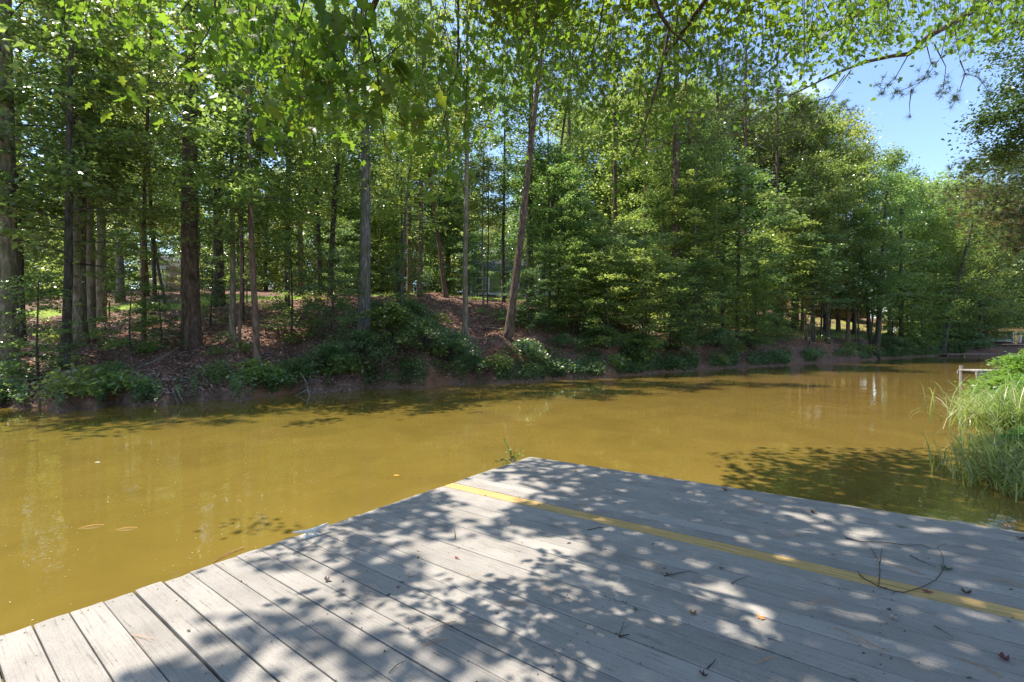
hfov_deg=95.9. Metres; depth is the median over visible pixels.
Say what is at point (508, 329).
broadleaf tree
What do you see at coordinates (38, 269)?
woodland tree
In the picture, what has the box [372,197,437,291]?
woodland tree
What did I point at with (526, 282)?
sapling
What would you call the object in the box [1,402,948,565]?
floating specks
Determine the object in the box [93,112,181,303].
broadleaf tree
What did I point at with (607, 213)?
woodland tree
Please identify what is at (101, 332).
leafy herb
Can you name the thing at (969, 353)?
bulkhead
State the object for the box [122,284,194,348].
sapling
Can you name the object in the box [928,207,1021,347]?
broadleaf tree
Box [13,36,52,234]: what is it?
broadleaf tree
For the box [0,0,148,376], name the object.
broadleaf tree
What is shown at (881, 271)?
broadleaf tree
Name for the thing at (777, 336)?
leafy herb
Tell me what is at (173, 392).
exposed roots
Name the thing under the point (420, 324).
shrub
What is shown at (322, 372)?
leafy herb
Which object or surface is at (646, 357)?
leafy herb
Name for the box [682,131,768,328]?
broadleaf tree
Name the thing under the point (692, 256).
woodland tree
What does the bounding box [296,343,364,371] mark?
shrub
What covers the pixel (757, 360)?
ground cover
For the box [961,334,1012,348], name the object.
shrub
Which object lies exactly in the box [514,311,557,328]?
shrub
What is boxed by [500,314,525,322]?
leafy herb
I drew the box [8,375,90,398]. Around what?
leafy herb
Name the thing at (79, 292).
broadleaf tree
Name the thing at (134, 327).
sapling
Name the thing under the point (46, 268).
woodland tree
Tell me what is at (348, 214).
woodland tree
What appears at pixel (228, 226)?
broadleaf tree
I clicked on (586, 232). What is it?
sapling
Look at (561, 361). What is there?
leafy herb
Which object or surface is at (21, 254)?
broadleaf tree
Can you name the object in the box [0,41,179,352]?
broadleaf tree
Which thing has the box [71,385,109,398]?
leafy herb
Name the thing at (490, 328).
fallen log
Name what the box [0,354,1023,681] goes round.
pond water
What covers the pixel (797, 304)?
woodland tree
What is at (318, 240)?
broadleaf tree
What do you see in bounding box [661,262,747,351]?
sapling
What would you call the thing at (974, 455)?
sedge clump
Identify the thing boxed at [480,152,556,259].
woodland tree
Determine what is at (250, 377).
leafy herb
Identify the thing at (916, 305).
sapling
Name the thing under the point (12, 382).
leafy herb
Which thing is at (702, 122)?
broadleaf tree
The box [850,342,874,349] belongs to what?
leafy herb
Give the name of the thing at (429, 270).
woodland tree
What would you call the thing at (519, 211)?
woodland tree
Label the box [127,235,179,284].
young tree
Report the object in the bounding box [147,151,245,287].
woodland tree
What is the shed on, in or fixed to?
on the bank ground at (210, 394)
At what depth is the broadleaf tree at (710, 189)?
33.63 m
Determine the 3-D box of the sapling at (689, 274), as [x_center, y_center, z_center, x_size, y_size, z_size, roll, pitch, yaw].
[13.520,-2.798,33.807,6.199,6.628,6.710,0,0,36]
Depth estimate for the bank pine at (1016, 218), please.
19.91 m
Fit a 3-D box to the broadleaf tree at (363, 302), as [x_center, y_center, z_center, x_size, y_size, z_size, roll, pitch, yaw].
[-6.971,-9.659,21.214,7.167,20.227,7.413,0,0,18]
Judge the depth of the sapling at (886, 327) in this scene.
55.59 m
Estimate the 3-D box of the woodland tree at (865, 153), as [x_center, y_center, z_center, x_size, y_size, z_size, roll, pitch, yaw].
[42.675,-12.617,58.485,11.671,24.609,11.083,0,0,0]
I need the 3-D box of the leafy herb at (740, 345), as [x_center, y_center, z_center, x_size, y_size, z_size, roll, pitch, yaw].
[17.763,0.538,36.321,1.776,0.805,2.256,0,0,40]
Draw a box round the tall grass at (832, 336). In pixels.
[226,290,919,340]
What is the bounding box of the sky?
[12,0,1023,317]
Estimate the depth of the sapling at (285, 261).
21.94 m
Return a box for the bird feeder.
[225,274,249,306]
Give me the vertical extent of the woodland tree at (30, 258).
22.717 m
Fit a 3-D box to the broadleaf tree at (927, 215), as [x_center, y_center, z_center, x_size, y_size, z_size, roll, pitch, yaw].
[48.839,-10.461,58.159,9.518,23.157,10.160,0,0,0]
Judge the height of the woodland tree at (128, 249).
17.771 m
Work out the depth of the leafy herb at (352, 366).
18.45 m
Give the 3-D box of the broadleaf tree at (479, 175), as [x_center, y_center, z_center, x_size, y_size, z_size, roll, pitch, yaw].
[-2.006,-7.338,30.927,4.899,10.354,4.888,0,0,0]
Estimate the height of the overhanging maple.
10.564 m
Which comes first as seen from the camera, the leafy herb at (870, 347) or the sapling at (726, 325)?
the sapling at (726, 325)
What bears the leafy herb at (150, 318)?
on the bank ground at (210, 394)
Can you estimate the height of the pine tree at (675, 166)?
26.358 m
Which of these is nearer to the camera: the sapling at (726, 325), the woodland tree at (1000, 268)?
the sapling at (726, 325)
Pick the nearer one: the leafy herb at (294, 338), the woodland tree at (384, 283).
the leafy herb at (294, 338)
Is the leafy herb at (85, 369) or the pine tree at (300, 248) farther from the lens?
the pine tree at (300, 248)
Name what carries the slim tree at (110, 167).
on the bank ground at (210, 394)
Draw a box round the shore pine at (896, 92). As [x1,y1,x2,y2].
[758,0,1020,137]
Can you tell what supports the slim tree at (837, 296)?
on the bank ground at (210, 394)
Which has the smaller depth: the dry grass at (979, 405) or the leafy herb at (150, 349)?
the dry grass at (979, 405)
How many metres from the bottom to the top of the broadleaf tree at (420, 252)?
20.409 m
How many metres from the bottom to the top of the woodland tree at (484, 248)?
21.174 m
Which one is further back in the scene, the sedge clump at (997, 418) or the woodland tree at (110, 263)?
the woodland tree at (110, 263)
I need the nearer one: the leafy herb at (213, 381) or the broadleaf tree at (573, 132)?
the leafy herb at (213, 381)
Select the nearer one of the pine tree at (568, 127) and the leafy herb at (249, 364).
the leafy herb at (249, 364)
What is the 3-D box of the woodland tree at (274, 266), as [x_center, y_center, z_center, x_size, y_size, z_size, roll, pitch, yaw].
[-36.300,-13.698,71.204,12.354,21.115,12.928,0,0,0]
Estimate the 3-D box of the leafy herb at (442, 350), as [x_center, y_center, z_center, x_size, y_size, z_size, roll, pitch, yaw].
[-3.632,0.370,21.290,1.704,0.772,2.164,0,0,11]
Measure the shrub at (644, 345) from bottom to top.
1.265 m
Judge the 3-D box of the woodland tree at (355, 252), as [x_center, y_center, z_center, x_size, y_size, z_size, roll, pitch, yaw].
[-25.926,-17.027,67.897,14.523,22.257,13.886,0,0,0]
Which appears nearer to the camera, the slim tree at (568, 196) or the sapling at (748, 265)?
the slim tree at (568, 196)
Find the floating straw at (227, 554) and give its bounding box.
[213,547,241,561]
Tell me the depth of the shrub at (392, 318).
20.47 m
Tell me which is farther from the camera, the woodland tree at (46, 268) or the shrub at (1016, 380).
the woodland tree at (46, 268)
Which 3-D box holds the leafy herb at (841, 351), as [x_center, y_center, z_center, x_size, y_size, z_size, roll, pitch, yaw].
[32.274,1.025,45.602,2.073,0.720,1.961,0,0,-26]
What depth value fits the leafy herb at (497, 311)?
26.74 m
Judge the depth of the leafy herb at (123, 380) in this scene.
14.12 m
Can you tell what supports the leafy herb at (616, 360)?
on the bank ground at (210, 394)
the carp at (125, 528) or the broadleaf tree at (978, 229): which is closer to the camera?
the carp at (125, 528)
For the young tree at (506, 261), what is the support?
on the bank ground at (210, 394)
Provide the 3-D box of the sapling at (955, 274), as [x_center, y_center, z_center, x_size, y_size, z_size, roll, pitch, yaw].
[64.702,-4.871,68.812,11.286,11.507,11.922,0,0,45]
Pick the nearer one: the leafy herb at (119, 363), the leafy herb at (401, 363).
the leafy herb at (119, 363)
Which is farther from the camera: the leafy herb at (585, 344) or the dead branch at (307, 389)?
the leafy herb at (585, 344)
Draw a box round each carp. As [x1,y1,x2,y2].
[78,524,104,528]
[116,527,137,529]
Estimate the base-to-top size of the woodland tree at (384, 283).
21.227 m
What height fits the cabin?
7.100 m
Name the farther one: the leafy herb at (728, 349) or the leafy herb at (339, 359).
the leafy herb at (728, 349)
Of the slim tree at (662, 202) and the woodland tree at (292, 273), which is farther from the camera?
the woodland tree at (292, 273)
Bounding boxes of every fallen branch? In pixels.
[5,372,130,381]
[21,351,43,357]
[137,349,175,368]
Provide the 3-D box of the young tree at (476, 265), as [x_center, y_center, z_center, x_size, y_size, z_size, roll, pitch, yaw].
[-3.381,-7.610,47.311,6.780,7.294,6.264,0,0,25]
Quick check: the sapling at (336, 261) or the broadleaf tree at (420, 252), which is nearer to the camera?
the sapling at (336, 261)
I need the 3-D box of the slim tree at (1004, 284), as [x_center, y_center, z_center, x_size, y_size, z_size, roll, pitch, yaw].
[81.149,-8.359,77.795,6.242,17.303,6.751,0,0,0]
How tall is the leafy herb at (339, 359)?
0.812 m
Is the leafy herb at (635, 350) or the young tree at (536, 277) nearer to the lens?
the leafy herb at (635, 350)
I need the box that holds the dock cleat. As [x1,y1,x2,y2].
[293,523,327,538]
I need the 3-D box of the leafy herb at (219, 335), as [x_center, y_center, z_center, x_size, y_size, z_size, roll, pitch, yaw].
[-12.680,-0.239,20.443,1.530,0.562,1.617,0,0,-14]
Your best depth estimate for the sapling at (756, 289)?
36.72 m
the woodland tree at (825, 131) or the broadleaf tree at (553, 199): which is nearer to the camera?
the broadleaf tree at (553, 199)
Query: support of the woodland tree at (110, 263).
on the bank ground at (210, 394)
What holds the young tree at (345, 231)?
on the bank ground at (210, 394)
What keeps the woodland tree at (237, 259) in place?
on the bank ground at (210, 394)
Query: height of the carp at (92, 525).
0.139 m
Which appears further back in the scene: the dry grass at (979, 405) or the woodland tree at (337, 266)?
the woodland tree at (337, 266)
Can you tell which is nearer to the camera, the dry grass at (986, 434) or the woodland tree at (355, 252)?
the dry grass at (986, 434)
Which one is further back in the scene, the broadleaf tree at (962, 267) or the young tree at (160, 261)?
the broadleaf tree at (962, 267)
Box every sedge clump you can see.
[907,383,1023,433]
[919,422,1023,490]
[920,381,1021,419]
[927,369,1023,426]
[932,410,1023,454]
[935,368,1023,403]
[944,447,1023,502]
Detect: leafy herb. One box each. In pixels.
[0,358,47,379]
[0,377,36,393]
[0,379,22,392]
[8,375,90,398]
[22,329,81,345]
[31,363,113,387]
[34,317,52,322]
[39,377,113,398]
[46,352,96,363]
[65,364,125,380]
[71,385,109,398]
[88,337,126,348]
[89,327,103,337]
[89,359,145,376]
[91,370,151,394]
[94,371,136,388]
[101,362,143,374]
[121,340,169,353]
[131,334,160,342]
[134,314,162,322]
[186,363,222,376]
[187,358,246,375]
[200,346,226,354]
[200,375,227,385]
[203,368,231,378]
[206,329,236,340]
[213,317,228,323]
[220,358,281,379]
[221,356,289,377]
[225,340,261,352]
[225,364,294,384]
[247,367,307,386]
[259,296,284,306]
[269,361,288,368]
[276,334,303,342]
[289,365,318,378]
[293,365,318,374]
[297,290,330,299]
[310,353,368,374]
[315,367,340,374]
[327,360,369,374]
[333,286,351,293]
[387,294,416,302]
[391,356,419,367]
[399,357,435,368]
[415,341,449,356]
[424,310,455,324]
[437,359,479,374]
[475,307,489,312]
[481,353,513,369]
[484,309,506,317]
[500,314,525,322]
[502,339,545,354]
[509,337,551,350]
[518,347,550,358]
[522,362,542,369]
[528,351,552,360]
[544,346,558,352]
[546,311,560,317]
[551,357,571,365]
[552,359,584,371]
[570,337,600,348]
[574,319,598,328]
[586,361,609,370]
[603,353,638,367]
[620,344,646,356]
[620,346,655,357]
[626,348,654,361]
[667,356,686,365]
[715,354,730,362]
[721,345,744,356]
[730,343,748,351]
[768,331,792,340]
[769,349,786,357]
[798,348,825,358]
[813,334,833,341]
[834,348,848,354]
[836,347,866,355]
[840,341,862,348]
[845,328,867,334]
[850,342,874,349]
[863,344,887,352]
[884,347,908,354]
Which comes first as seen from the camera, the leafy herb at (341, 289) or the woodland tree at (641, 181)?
the leafy herb at (341, 289)
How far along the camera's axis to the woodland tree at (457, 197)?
57.08 m
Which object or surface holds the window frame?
in the house
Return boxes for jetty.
[957,366,993,385]
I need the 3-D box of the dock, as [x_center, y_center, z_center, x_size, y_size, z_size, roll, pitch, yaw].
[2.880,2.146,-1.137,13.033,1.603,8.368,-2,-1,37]
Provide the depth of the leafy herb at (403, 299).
27.51 m
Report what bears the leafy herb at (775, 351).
on the bank ground at (210, 394)
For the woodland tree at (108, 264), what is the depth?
70.47 m
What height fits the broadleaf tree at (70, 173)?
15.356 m
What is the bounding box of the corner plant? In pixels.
[499,439,523,464]
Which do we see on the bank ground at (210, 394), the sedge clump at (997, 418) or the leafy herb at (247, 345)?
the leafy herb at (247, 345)
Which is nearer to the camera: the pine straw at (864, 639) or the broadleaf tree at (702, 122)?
the pine straw at (864, 639)
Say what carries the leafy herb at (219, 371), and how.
on the bank ground at (210, 394)
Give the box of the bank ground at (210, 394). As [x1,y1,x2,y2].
[0,288,1023,412]
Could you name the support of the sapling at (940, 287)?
on the bank ground at (210, 394)
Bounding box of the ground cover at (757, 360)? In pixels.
[0,335,965,408]
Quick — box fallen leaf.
[997,652,1009,660]
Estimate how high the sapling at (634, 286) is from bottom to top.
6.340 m
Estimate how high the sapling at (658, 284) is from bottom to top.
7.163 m
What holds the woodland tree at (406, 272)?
on the bank ground at (210, 394)
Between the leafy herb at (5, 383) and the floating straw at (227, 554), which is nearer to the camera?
the floating straw at (227, 554)
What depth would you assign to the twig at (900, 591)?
2.75 m
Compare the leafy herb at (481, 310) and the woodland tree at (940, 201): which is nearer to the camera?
the leafy herb at (481, 310)
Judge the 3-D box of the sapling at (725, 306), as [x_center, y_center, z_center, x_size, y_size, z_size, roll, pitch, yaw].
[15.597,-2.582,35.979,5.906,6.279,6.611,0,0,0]
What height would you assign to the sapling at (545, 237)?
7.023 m
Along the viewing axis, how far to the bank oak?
12.96 m
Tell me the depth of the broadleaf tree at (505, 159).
31.85 m
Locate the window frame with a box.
[475,277,485,289]
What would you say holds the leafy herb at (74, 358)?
on the bank ground at (210, 394)
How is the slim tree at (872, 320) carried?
on the bank ground at (210, 394)
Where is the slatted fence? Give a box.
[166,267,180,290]
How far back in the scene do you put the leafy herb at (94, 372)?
14.81 m
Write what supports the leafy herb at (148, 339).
on the bank ground at (210, 394)
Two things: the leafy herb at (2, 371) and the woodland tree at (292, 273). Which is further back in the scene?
the woodland tree at (292, 273)
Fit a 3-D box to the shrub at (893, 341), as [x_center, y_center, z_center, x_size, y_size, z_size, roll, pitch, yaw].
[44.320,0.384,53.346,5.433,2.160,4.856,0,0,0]
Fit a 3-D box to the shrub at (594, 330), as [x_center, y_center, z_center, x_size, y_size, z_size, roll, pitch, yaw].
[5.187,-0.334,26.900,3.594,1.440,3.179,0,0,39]
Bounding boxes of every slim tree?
[22,0,218,345]
[105,27,202,311]
[159,0,321,319]
[224,6,356,315]
[328,111,465,304]
[514,163,603,322]
[624,115,707,317]
[625,187,712,333]
[656,134,740,337]
[726,218,830,340]
[779,180,846,338]
[783,232,867,345]
[790,174,863,336]
[816,246,860,333]
[833,253,887,344]
[856,254,904,330]
[989,247,1023,335]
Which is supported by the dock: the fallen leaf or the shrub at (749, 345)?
the fallen leaf
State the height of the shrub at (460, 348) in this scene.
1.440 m
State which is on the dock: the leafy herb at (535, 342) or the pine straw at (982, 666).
the pine straw at (982, 666)
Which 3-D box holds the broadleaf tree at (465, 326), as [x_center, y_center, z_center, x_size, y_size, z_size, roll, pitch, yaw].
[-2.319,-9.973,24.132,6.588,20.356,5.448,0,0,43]
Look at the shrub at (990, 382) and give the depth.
11.66 m
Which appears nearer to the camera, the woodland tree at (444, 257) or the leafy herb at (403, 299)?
the leafy herb at (403, 299)
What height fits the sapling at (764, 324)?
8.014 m
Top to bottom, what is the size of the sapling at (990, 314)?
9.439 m
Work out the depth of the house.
57.00 m
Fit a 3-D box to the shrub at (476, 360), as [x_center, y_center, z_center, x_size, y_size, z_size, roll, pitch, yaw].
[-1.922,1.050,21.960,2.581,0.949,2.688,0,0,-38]
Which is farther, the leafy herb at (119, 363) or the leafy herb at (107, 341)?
the leafy herb at (107, 341)
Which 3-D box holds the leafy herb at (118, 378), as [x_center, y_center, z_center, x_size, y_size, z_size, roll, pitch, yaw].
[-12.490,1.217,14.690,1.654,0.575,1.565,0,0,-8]
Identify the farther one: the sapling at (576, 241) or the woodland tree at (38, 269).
the woodland tree at (38, 269)
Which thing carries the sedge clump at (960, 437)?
on the near bank ground
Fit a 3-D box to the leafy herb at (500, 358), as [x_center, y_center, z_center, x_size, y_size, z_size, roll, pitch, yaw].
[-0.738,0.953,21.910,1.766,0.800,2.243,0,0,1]
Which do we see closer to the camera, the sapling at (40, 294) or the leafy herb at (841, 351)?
the sapling at (40, 294)
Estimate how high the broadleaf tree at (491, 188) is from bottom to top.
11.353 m
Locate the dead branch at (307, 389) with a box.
[297,373,327,394]
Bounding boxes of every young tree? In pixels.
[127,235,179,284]
[159,240,204,294]
[321,219,378,291]
[447,229,506,296]
[477,240,526,294]
[521,232,574,299]
[548,223,612,293]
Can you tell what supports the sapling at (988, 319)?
on the bank ground at (210, 394)
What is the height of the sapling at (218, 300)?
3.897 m
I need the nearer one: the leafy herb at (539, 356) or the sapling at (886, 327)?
the leafy herb at (539, 356)
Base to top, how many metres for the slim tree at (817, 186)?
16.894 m
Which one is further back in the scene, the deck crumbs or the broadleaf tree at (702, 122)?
the broadleaf tree at (702, 122)
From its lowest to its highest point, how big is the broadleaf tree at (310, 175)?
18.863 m
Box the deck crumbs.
[36,467,1012,681]
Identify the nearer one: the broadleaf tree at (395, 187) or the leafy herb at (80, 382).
the leafy herb at (80, 382)
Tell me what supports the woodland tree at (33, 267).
on the bank ground at (210, 394)
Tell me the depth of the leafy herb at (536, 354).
22.80 m
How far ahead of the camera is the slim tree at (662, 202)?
38.65 m
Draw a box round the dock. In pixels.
[0,457,1023,681]
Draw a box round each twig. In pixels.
[843,534,930,548]
[859,543,945,593]
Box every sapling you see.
[0,271,125,382]
[73,282,170,356]
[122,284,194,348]
[176,255,251,325]
[222,229,344,338]
[276,248,379,343]
[345,242,434,316]
[495,267,557,333]
[496,215,602,316]
[497,243,592,331]
[531,221,647,322]
[531,236,633,334]
[533,207,653,325]
[536,233,617,311]
[549,251,657,350]
[553,219,661,325]
[600,244,678,329]
[600,247,692,350]
[604,231,708,339]
[619,243,704,325]
[630,262,730,352]
[653,257,740,342]
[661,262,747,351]
[680,268,749,343]
[696,251,781,326]
[696,266,758,331]
[708,277,795,348]
[715,254,809,343]
[734,273,800,339]
[747,283,811,331]
[749,254,836,339]
[859,278,935,347]
[865,272,956,345]
[884,281,969,348]
[886,259,996,348]
[915,270,996,344]
[931,281,1016,352]
[954,285,1013,339]
[966,290,1023,343]
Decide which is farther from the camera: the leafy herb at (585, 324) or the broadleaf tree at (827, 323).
the broadleaf tree at (827, 323)
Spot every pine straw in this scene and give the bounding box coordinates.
[424,621,453,632]
[806,598,836,603]
[833,626,888,654]
[885,562,922,573]
[962,658,1001,678]
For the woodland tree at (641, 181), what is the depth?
57.68 m
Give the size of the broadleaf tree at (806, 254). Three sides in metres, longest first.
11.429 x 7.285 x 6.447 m
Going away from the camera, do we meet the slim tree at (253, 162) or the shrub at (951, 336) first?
the slim tree at (253, 162)
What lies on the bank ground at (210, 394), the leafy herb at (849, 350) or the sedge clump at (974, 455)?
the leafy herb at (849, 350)
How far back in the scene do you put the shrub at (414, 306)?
23.30 m
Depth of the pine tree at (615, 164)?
41.91 m
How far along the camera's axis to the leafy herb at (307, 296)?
28.25 m
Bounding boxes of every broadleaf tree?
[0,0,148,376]
[0,0,221,368]
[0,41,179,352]
[12,0,126,340]
[12,0,198,346]
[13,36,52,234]
[14,0,169,333]
[34,8,178,322]
[39,25,183,302]
[75,28,207,296]
[77,0,344,363]
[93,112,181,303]
[115,87,335,354]
[141,1,283,306]
[152,0,314,342]
[208,0,348,312]
[259,4,359,292]
[282,0,442,346]
[292,0,395,295]
[350,133,444,256]
[371,0,472,296]
[372,0,471,297]
[407,0,528,339]
[441,144,517,304]
[445,154,517,303]
[459,60,550,302]
[473,0,599,303]
[488,126,598,315]
[512,145,594,311]
[516,6,630,298]
[598,49,702,317]
[640,142,773,339]
[647,73,730,323]
[665,161,824,346]
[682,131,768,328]
[729,193,861,337]
[766,150,861,341]
[767,230,847,340]
[786,165,881,343]
[800,207,929,348]
[809,219,923,349]
[818,158,893,343]
[840,169,930,358]
[864,169,956,346]
[912,188,1020,355]
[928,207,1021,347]
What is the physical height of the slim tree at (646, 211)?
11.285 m
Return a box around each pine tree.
[17,13,167,304]
[109,0,276,351]
[267,0,331,296]
[371,0,445,291]
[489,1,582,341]
[528,7,612,302]
[566,0,656,309]
[627,0,748,333]
[684,35,764,322]
[715,49,791,325]
[747,71,814,323]
[774,94,843,332]
[817,98,888,332]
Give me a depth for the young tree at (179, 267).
41.55 m
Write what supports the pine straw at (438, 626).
on the dock
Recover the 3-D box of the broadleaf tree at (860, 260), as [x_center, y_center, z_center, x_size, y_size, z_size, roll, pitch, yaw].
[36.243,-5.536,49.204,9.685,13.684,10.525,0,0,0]
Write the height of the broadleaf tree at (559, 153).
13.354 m
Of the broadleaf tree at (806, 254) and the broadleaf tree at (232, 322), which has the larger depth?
the broadleaf tree at (806, 254)
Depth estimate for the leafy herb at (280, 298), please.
26.89 m
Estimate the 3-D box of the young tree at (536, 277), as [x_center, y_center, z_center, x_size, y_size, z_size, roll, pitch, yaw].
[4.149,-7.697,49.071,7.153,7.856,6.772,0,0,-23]
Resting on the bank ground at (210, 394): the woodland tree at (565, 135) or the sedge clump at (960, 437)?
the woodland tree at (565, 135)
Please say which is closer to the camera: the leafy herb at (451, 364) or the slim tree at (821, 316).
the leafy herb at (451, 364)
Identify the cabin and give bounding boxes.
[783,287,872,318]
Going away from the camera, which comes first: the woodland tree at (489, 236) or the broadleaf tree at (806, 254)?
the broadleaf tree at (806, 254)
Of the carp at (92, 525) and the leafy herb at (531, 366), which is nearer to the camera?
the carp at (92, 525)
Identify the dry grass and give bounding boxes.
[925,384,1023,428]
[954,421,1005,440]
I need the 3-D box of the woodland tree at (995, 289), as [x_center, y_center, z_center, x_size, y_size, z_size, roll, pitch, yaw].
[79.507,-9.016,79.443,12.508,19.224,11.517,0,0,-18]
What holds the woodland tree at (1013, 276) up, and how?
on the bank ground at (210, 394)
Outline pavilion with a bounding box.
[973,328,1023,344]
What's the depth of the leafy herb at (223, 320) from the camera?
22.89 m
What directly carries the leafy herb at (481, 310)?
on the bank ground at (210, 394)
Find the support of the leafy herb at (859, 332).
on the bank ground at (210, 394)
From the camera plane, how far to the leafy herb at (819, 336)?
47.06 m
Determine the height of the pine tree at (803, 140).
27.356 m
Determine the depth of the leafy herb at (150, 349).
18.89 m
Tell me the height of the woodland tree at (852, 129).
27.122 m
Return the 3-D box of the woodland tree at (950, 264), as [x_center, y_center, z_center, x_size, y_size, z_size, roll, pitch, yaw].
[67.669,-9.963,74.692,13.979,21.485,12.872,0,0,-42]
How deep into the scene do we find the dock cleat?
3.58 m
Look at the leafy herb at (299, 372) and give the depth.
17.96 m
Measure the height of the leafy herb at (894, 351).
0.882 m
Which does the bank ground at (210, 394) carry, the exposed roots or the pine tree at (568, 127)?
the pine tree at (568, 127)
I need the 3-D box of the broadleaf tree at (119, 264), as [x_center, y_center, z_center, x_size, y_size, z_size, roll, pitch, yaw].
[-31.330,-14.188,37.226,11.032,22.614,9.497,0,0,44]
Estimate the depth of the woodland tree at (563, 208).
61.54 m
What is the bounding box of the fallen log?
[481,327,503,329]
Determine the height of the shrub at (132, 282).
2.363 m
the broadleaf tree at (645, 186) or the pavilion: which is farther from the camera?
the pavilion
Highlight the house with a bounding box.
[469,259,576,297]
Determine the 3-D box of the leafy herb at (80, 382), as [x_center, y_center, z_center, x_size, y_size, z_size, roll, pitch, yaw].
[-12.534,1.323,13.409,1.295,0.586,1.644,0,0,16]
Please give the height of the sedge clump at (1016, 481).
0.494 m
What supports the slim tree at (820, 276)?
on the bank ground at (210, 394)
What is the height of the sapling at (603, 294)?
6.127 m
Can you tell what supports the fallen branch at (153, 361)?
on the bank ground at (210, 394)
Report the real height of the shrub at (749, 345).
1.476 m
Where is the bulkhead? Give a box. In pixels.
[946,353,997,355]
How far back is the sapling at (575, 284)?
33.78 m
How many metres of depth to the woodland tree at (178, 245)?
77.00 m
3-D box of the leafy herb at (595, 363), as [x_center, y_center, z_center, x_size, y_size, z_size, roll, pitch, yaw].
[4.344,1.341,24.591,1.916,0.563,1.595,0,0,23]
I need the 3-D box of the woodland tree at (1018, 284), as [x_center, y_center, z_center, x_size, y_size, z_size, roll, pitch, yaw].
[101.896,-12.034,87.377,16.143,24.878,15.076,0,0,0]
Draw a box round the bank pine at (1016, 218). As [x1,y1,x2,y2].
[929,143,1023,265]
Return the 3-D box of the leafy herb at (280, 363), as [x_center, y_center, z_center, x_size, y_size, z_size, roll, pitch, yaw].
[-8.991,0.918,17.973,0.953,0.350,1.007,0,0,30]
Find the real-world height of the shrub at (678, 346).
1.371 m
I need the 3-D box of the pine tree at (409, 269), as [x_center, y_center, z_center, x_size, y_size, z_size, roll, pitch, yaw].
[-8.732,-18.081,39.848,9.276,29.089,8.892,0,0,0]
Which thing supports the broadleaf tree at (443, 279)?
on the bank ground at (210, 394)
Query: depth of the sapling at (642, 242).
30.91 m
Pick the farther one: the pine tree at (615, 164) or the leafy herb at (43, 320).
the pine tree at (615, 164)
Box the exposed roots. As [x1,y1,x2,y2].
[151,388,184,403]
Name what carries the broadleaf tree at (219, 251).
on the bank ground at (210, 394)
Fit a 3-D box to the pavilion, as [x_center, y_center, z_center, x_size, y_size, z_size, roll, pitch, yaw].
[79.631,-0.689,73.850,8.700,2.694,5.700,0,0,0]
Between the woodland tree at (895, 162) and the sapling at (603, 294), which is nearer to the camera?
the sapling at (603, 294)
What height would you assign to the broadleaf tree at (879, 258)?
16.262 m
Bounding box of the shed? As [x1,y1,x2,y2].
[148,256,180,289]
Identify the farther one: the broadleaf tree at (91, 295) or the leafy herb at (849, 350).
the leafy herb at (849, 350)
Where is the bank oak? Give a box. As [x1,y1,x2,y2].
[941,1,1023,214]
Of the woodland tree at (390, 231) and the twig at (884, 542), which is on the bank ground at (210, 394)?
the woodland tree at (390, 231)
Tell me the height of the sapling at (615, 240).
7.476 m
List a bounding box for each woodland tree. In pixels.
[23,197,58,299]
[24,172,123,298]
[24,216,62,298]
[24,224,53,298]
[26,152,149,299]
[36,222,139,288]
[95,174,165,288]
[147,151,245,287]
[147,189,212,285]
[200,164,273,288]
[223,166,296,290]
[235,191,296,290]
[265,57,389,292]
[269,223,313,291]
[271,150,359,285]
[277,154,373,293]
[295,148,379,289]
[330,54,462,292]
[339,156,423,291]
[352,192,404,291]
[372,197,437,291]
[383,235,429,291]
[402,72,507,276]
[406,164,486,295]
[416,175,487,292]
[416,227,457,292]
[433,191,509,292]
[476,213,510,257]
[479,212,519,258]
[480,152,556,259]
[499,175,552,255]
[516,93,620,257]
[524,197,594,295]
[566,85,667,280]
[586,176,638,298]
[593,72,705,277]
[599,192,666,299]
[627,70,749,286]
[666,166,742,310]
[667,80,774,308]
[681,89,821,285]
[727,103,822,321]
[731,87,874,330]
[743,95,871,323]
[782,107,887,331]
[830,136,915,335]
[862,164,1000,330]
[863,145,954,331]
[878,176,963,331]
[897,216,987,334]
[904,173,1023,341]
[950,178,1023,332]
[951,233,1023,336]
[991,226,1023,333]
[1005,223,1023,332]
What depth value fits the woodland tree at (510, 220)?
83.77 m
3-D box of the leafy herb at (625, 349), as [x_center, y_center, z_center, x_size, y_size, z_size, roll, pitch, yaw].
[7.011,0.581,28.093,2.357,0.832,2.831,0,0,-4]
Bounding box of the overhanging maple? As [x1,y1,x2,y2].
[0,0,1023,202]
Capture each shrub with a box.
[125,269,168,289]
[280,355,331,375]
[295,328,408,364]
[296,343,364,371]
[332,299,389,324]
[349,300,434,351]
[370,315,476,349]
[376,299,446,326]
[424,331,484,360]
[452,353,495,373]
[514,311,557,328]
[546,332,589,348]
[577,323,638,347]
[622,332,669,350]
[658,331,701,350]
[700,328,741,346]
[729,330,773,347]
[881,335,926,352]
[904,333,932,351]
[923,330,960,341]
[954,351,1023,386]
[957,372,1023,398]
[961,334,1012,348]
[984,374,1023,396]
[989,424,1023,450]
[992,348,1023,367]
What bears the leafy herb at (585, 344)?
on the bank ground at (210, 394)
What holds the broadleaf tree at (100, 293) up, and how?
on the bank ground at (210, 394)
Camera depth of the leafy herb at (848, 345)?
48.06 m
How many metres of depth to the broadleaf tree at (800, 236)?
44.13 m

